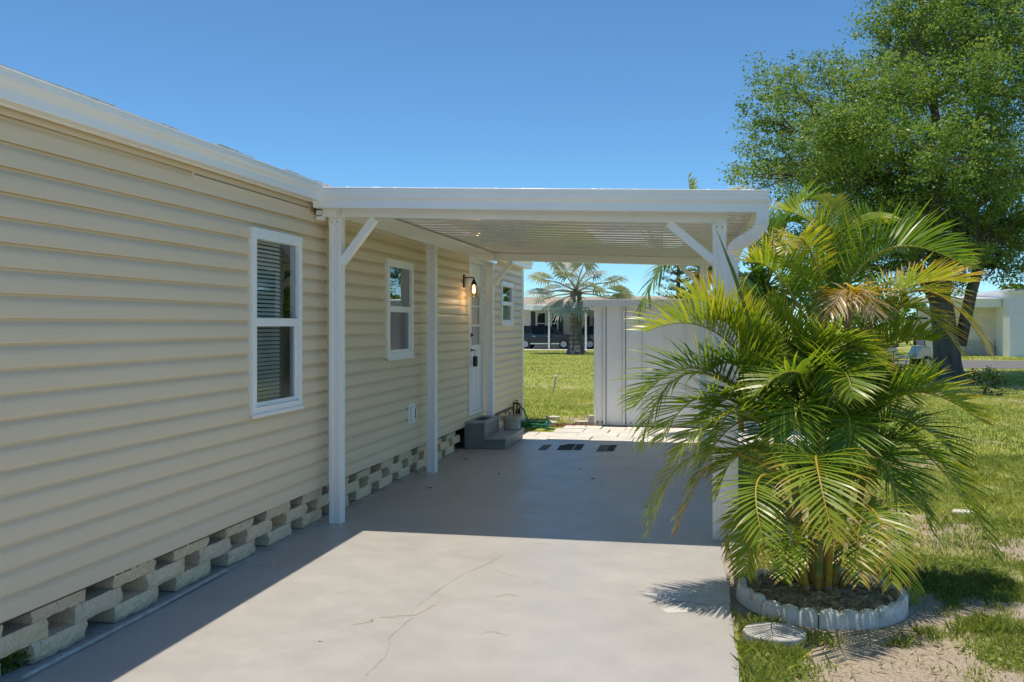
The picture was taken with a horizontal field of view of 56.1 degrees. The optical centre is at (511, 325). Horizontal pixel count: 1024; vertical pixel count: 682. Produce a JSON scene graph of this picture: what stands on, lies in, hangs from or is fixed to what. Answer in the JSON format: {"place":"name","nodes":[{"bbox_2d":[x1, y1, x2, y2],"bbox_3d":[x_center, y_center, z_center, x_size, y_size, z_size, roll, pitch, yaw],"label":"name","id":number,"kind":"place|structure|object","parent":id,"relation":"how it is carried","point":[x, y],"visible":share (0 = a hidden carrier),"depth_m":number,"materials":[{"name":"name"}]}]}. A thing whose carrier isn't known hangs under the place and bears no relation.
{"place":"outdoors","nodes":[
{"label":"outdoors","id":0,"kind":"place"},
{"bbox_2d":[20,439,739,681],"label":"driveway","id":1,"kind":"structure","parent":0,"point":[404,549],"depth_m":5.73,"materials":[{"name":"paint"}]},
{"bbox_2d":[353,543,554,634],"bbox_3d":[-0.045,1.598,5.771,0.832,0.001,2.517,0,0,29],"label":"driveway stain","id":2,"kind":"object","parent":1,"relation":"on","point":[416,613],"visible":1,"depth_m":5.30,"materials":[{"name":"beige concrete"}]},
{"bbox_2d":[362,477,566,679],"bbox_3d":[0.048,1.598,7.225,1.098,0.001,5.927,0,0,4],"label":"driveway crack","id":3,"kind":"object","parent":1,"relation":"on","point":[431,595],"visible":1,"depth_m":5.47,"materials":[{"name":"concrete"}]},
{"bbox_2d":[246,559,730,612],"bbox_3d":[-0.255,1.598,5.928,3.132,0.001,0.579,0,0,15],"label":"paint patch","id":4,"kind":"object","parent":1,"relation":"on","point":[710,596],"visible":1,"depth_m":5.66,"materials":[{"name":"grey paint"}]},
{"bbox_2d":[464,415,524,448],"bbox_3d":[-0.225,1.425,13.020,0.575,0.347,1.260,0,0,11],"label":"doorstep","id":5,"kind":"object","parent":1,"relation":"on","point":[483,431],"visible":0.97,"depth_m":12.48,"materials":[{"name":"grey paint"}]},
{"bbox_2d":[503,415,520,429],"bbox_3d":[0.000,1.361,13.464,0.244,0.185,0.244,0,0,11],"label":"drum planter","id":6,"kind":"object","parent":5,"relation":"on","point":[511,422],"visible":1,"depth_m":13.36,"materials":[{"name":"beige stone"}]},
{"bbox_2d":[313,186,769,540],"bbox_3d":[0.727,0.250,10.216,3.513,2.699,6.232,0,0,11],"label":"carport","id":7,"kind":"object","parent":1,"relation":"on","point":[489,227],"visible":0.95,"depth_m":7.74,"materials":[{"name":"white paint"}]},
{"bbox_2d":[538,445,550,449],"bbox_3d":[0.431,1.596,12.554,0.105,0.004,0.518,0,0,10],"label":"grip strip","id":8,"kind":"object","parent":1,"relation":"on","point":[544,447],"visible":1,"depth_m":12.52,"materials":[{"name":"black rubber"}]},
{"bbox_2d":[557,444,575,449],"bbox_3d":[0.714,1.596,12.606,0.196,0.004,0.633,0,0,9],"label":"grip strip","id":9,"kind":"object","parent":1,"relation":"on","point":[566,447],"visible":1,"depth_m":12.52,"materials":[{"name":"black rubber"}]},
{"bbox_2d":[573,444,583,449],"bbox_3d":[0.880,1.596,12.597,0.099,0.004,0.600,0,0,9],"label":"grip strip","id":10,"kind":"object","parent":1,"relation":"on","point":[578,446],"visible":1,"depth_m":12.57,"materials":[{"name":"black rubber"}]},
{"bbox_2d":[597,445,608,450],"bbox_3d":[1.179,1.596,12.489,0.120,0.004,0.655,0,0,11],"label":"grip strip","id":11,"kind":"object","parent":1,"relation":"on","point":[602,448],"visible":1,"depth_m":12.47,"materials":[{"name":"black rubber"}]},
{"bbox_2d":[606,445,616,450],"bbox_3d":[1.295,1.596,12.502,0.105,0.004,0.626,0,0,11],"label":"grip strip","id":12,"kind":"object","parent":1,"relation":"on","point":[611,447],"visible":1,"depth_m":12.47,"materials":[{"name":"black rubber"}]},
{"bbox_2d":[722,541,729,579],"bbox_3d":[1.440,1.585,6.494,0.029,0.029,1.000,0,0,11],"label":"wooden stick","id":13,"kind":"object","parent":1,"relation":"on","point":[726,570],"visible":0.75,"depth_m":6.34,"materials":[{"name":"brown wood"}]},
{"bbox_2d":[0,0,1023,327],"label":"sky","id":14,"kind":"structure","parent":0,"point":[569,94],"materials":[{"name":"blue"}]},
{"bbox_2d":[524,347,593,349],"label":"carport floor","id":15,"kind":"structure","parent":0,"point":[551,349],"depth_m":64.45,"materials":[{"name":"grey concrete"}]},
{"bbox_2d":[524,325,569,348],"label":"parked suv","id":16,"kind":"object","parent":15,"relation":"on","point":[534,335],"visible":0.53,"depth_m":65.62,"materials":[{"name":"blue paint"}]},
{"bbox_2d":[582,326,593,348],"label":"parked suv","id":17,"kind":"object","parent":15,"relation":"on","point":[590,337],"visible":0.15,"depth_m":65.25,"materials":[{"name":"black paint"}]},
{"bbox_2d":[522,425,830,446],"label":"paver path","id":18,"kind":"structure","parent":0,"point":[589,433],"depth_m":14.08,"materials":[{"name":"beige concrete"}]},
{"bbox_2d":[519,406,554,429],"bbox_3d":[0.389,1.442,15.055,0.901,0.304,0.531,0,0,31],"label":"garden hose","id":19,"kind":"object","parent":18,"relation":"on","point":[536,424],"visible":0.83,"depth_m":14.89,"materials":[{"name":"green rubber"}]},
{"bbox_2d":[455,328,1023,681],"bbox_3d":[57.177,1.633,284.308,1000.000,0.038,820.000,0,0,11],"label":"lawn","id":20,"kind":"structure","parent":0,"point":[858,648],"depth_m":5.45,"materials":[{"name":"green plant"}]},
{"bbox_2d":[0,418,526,681],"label":"footing","id":21,"kind":"object","parent":20,"relation":"on","point":[94,630],"visible":0.11,"depth_m":6.26,"materials":[{"name":"grey concrete"}]},
{"bbox_2d":[0,647,31,674],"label":"weed","id":22,"kind":"object","parent":21,"relation":"on","point":[6,660],"visible":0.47,"depth_m":4.47,"materials":[{"name":"green plant"}]},
{"bbox_2d":[19,569,227,680],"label":"edging strip","id":23,"kind":"object","parent":21,"relation":"on","point":[76,649],"visible":1,"depth_m":4.99,"materials":[{"name":"grey concrete"}]},
{"bbox_2d":[0,405,518,675],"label":"block skirting","id":24,"kind":"object","parent":21,"relation":"on","point":[44,632],"visible":0.57,"depth_m":5.78,"materials":[{"name":"concrete"}]},
{"bbox_2d":[494,400,519,415],"bbox_3d":[-0.087,1.404,14.713,0.136,0.392,2.214,0,0,11],"label":"garden spigot","id":25,"kind":"object","parent":21,"relation":"on","point":[517,403],"visible":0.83,"depth_m":15.47,"materials":[{"name":"brown metal"}]},
{"bbox_2d":[0,64,532,624],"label":"mobile home","id":26,"kind":"object","parent":20,"relation":"on","point":[164,338],"visible":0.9,"depth_m":5.63,"materials":[{"name":"beige plastic"}]},
{"bbox_2d":[247,227,304,418],"bbox_3d":[-1.729,-0.018,6.987,0.102,1.317,0.847,0,0,11],"label":"window","id":27,"kind":"structure","parent":26,"relation":"in","point":[272,406],"depth_m":7.00,"materials":[{"name":"white plastic"}]},
{"bbox_2d":[384,258,414,360],"bbox_3d":[-1.158,-0.155,9.800,0.090,1.004,0.853,0,0,11],"label":"window","id":28,"kind":"structure","parent":26,"relation":"in","point":[397,354],"depth_m":9.95,"materials":[{"name":"white plastic"}]},
{"bbox_2d":[408,403,416,423],"bbox_3d":[-1.050,0.935,10.197,0.053,0.210,0.210,0,0,11],"label":"outlet cover","id":29,"kind":"object","parent":26,"relation":"attached to","point":[412,413],"visible":1,"depth_m":10.15,"materials":[{"name":"white plastic"}]},
{"bbox_2d":[462,273,479,296],"bbox_3d":[-0.527,-0.517,12.377,0.219,0.305,0.146,0,0,11],"label":"wall lantern","id":30,"kind":"object","parent":26,"relation":"attached to","point":[473,290],"depth_m":12.34,"materials":[{"name":"black metal"}]},
{"bbox_2d":[467,259,483,415],"bbox_3d":[-0.494,0.158,13.061,0.120,2.085,0.835,0,0,11],"label":"door","id":31,"kind":"structure","parent":26,"relation":"in","point":[475,375],"depth_m":13.12,"materials":[{"name":"white plastic"}]},
{"bbox_2d":[473,349,477,366],"bbox_3d":[-0.487,0.430,12.756,0.055,0.240,0.080,0,0,11],"label":"lock box","id":32,"kind":"object","parent":31,"relation":"hanging from","point":[475,360],"visible":1,"depth_m":12.72,"materials":[{"name":"black metal"}]},
{"bbox_2d":[499,281,513,325],"bbox_3d":[-0.096,-0.330,15.080,0.090,0.691,0.894,0,0,11],"label":"window","id":33,"kind":"structure","parent":26,"relation":"in","point":[506,288],"depth_m":15.11,"materials":[{"name":"white plastic"}]},
{"bbox_2d":[543,421,557,425],"bbox_3d":[0.596,1.595,15.568,0.301,0.070,0.238,0,0,11],"label":"stepping stone","id":34,"kind":"object","parent":20,"relation":"on","point":[554,422],"visible":0.34,"depth_m":15.47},
{"bbox_2d":[546,416,559,420],"bbox_3d":[0.704,1.595,16.457,0.251,0.070,0.199,0,0,11],"label":"stepping stone","id":35,"kind":"object","parent":20,"relation":"on","point":[549,418],"visible":0.87,"depth_m":16.38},
{"bbox_2d":[550,423,605,426],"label":"mulch","id":36,"kind":"object","parent":20,"relation":"on","point":[568,424],"visible":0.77,"depth_m":15.41,"materials":[{"name":"red plant"}]},
{"bbox_2d":[524,262,635,353],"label":"fan palm","id":37,"kind":"object","parent":20,"relation":"on","point":[573,307],"visible":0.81,"depth_m":54.60,"materials":[{"name":"green plant"}]},
{"bbox_2d":[575,420,587,424],"bbox_3d":[1.139,1.595,15.652,0.220,0.070,0.175,0,0,11],"label":"stepping stone","id":38,"kind":"object","parent":20,"relation":"on","point":[581,421],"visible":0.5,"depth_m":15.58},
{"bbox_2d":[588,415,595,425],"bbox_3d":[1.297,1.535,15.495,0.110,0.170,0.190,0,0,11],"label":"concrete block","id":39,"kind":"object","parent":20,"relation":"on","point":[590,419],"depth_m":15.41,"materials":[{"name":"grey concrete"}]},
{"bbox_2d":[524,296,673,348],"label":"neighbour house","id":40,"kind":"structure","parent":20,"relation":"on","point":[531,318],"depth_m":68.88,"materials":[{"name":"white paint"}]},
{"bbox_2d":[536,312,545,325],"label":"window","id":41,"kind":"structure","parent":40,"relation":"in","point":[541,319],"depth_m":68.88,"materials":[{"name":"clear glass"}]},
{"bbox_2d":[551,312,557,329],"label":"window","id":42,"kind":"structure","parent":40,"relation":"in","point":[555,325],"depth_m":68.68,"materials":[{"name":"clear glass"}]},
{"bbox_2d":[582,299,767,427],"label":"shed","id":43,"kind":"structure","parent":20,"relation":"on","point":[615,340],"depth_m":15.27,"materials":[{"name":"white plastic"}]},
{"bbox_2d":[645,309,699,423],"bbox_3d":[2.542,0.645,15.150,0.920,1.810,0.015,0,0,11],"label":"door","id":44,"kind":"structure","parent":43,"relation":"in","point":[653,338],"depth_m":15.14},
{"bbox_2d":[654,265,696,298],"bbox_3d":[5.578,-0.710,32.021,2.596,4.720,2.607,0,0,11],"label":"conifer","id":45,"kind":"object","parent":20,"relation":"on","point":[679,272],"visible":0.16,"depth_m":31.94,"materials":[{"name":"green plant"}]},
{"bbox_2d":[634,172,831,431],"bbox_3d":[3.342,-0.324,14.331,3.223,3.928,1.342,0,0,-12],"label":"areca palm","id":46,"kind":"object","parent":20,"relation":"on","point":[759,275],"visible":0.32,"depth_m":14.34,"materials":[{"name":"green plant"}]},
{"bbox_2d":[729,537,747,585],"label":"concrete curb","id":47,"kind":"structure","parent":20,"relation":"on","point":[735,580],"depth_m":6.39,"materials":[{"name":"grey concrete"}]},
{"bbox_2d":[738,258,793,314],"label":"background tree","id":48,"kind":"object","parent":20,"relation":"on","point":[748,268],"visible":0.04,"depth_m":46.39,"materials":[{"name":"green plant"}]},
{"bbox_2d":[743,622,805,648],"bbox_3d":[1.356,1.607,4.966,0.318,0.055,0.298,0,0,11],"label":"stepping stone","id":49,"kind":"object","parent":20,"relation":"on","point":[784,633],"visible":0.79,"depth_m":4.94,"materials":[{"name":"grey concrete"}]},
{"bbox_2d":[770,265,822,323],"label":"background tree","id":50,"kind":"object","parent":20,"relation":"on","point":[781,283],"visible":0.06,"depth_m":51.31,"materials":[{"name":"green plant"}]},
{"bbox_2d":[736,564,908,629],"bbox_3d":[1.812,1.583,5.646,0.964,0.127,0.972,0,0,11],"label":"planter ring","id":51,"kind":"object","parent":20,"relation":"on","point":[891,613],"visible":0.68,"depth_m":5.26,"materials":[{"name":"concrete"}]},
{"bbox_2d":[749,576,895,624],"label":"planter soil","id":52,"kind":"structure","parent":51,"relation":"in","point":[788,594],"depth_m":5.55,"materials":[{"name":"brown soil"}]},
{"bbox_2d":[612,192,1007,605],"bbox_3d":[1.930,0.430,5.592,2.502,2.514,1.611,0,0,-20],"label":"areca palm","id":53,"kind":"object","parent":52,"relation":"on","point":[818,373],"visible":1,"depth_m":5.63,"materials":[{"name":"green plant"}]},
{"bbox_2d":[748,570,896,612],"bbox_3d":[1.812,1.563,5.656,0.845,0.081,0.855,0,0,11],"label":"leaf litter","id":54,"kind":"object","parent":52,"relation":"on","point":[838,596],"visible":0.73,"depth_m":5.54,"materials":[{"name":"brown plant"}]},
{"bbox_2d":[805,302,851,332],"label":"background tree","id":55,"kind":"object","parent":20,"relation":"on","point":[834,318],"visible":0.03,"depth_m":77.61,"materials":[{"name":"green plant"}]},
{"bbox_2d":[829,275,880,331],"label":"background tree","id":56,"kind":"object","parent":20,"relation":"on","point":[855,326],"visible":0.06,"depth_m":59.46,"materials":[{"name":"green plant"}]},
{"bbox_2d":[715,0,1023,380],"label":"oak tree","id":57,"kind":"object","parent":20,"relation":"on","point":[845,158],"visible":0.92,"depth_m":27.08,"materials":[{"name":"green plant"}]},
{"bbox_2d":[742,507,1023,681],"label":"dry straw","id":58,"kind":"object","parent":20,"relation":"on","point":[824,648],"visible":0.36,"depth_m":4.84,"materials":[{"name":"beige plant"}]},
{"bbox_2d":[866,307,903,334],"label":"background tree","id":59,"kind":"object","parent":20,"relation":"on","point":[889,319],"visible":0.12,"depth_m":74.08,"materials":[{"name":"green plant"}]},
{"bbox_2d":[895,296,928,344],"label":"background tree","id":60,"kind":"object","parent":20,"relation":"on","point":[916,310],"visible":0.12,"depth_m":79.55,"materials":[{"name":"green plant"}]},
{"bbox_2d":[952,509,973,515],"bbox_3d":[3.887,1.620,8.299,0.182,0.040,0.137,0,0,11],"label":"flat rock","id":61,"kind":"object","parent":20,"relation":"on","point":[959,511],"visible":0.57,"depth_m":8.26,"materials":[{"name":"stone"}]},
{"bbox_2d":[909,289,1023,356],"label":"white building","id":62,"kind":"structure","parent":20,"relation":"on","point":[1003,330],"depth_m":50.85,"materials":[{"name":"white paint"}]},
{"bbox_2d":[958,365,1012,396],"bbox_3d":[11.066,1.309,22.490,0.885,0.766,1.133,0,0,-36],"label":"shrub","id":63,"kind":"object","parent":20,"relation":"on","point":[983,380],"visible":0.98,"depth_m":22.43,"materials":[{"name":"green plant"}]},
{"bbox_2d":[994,283,1023,290],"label":"background tree","id":64,"kind":"object","parent":20,"relation":"on","point":[1002,287],"visible":0.07,"depth_m":100.78,"materials":[{"name":"green plant"}]},
{"bbox_2d":[874,360,1023,368],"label":"road","id":65,"kind":"structure","parent":0,"point":[1003,364],"depth_m":39.81,"materials":[{"name":"grey asphalt"}]},
{"bbox_2d":[870,317,932,367],"bbox_3d":[15.167,0.660,37.500,2.300,1.940,1.200,0,0,3],"label":"golf cart","id":66,"kind":"object","parent":65,"relation":"on","point":[920,351],"visible":0.34,"depth_m":36.97,"materials":[{"name":"plastic"}]}
]}

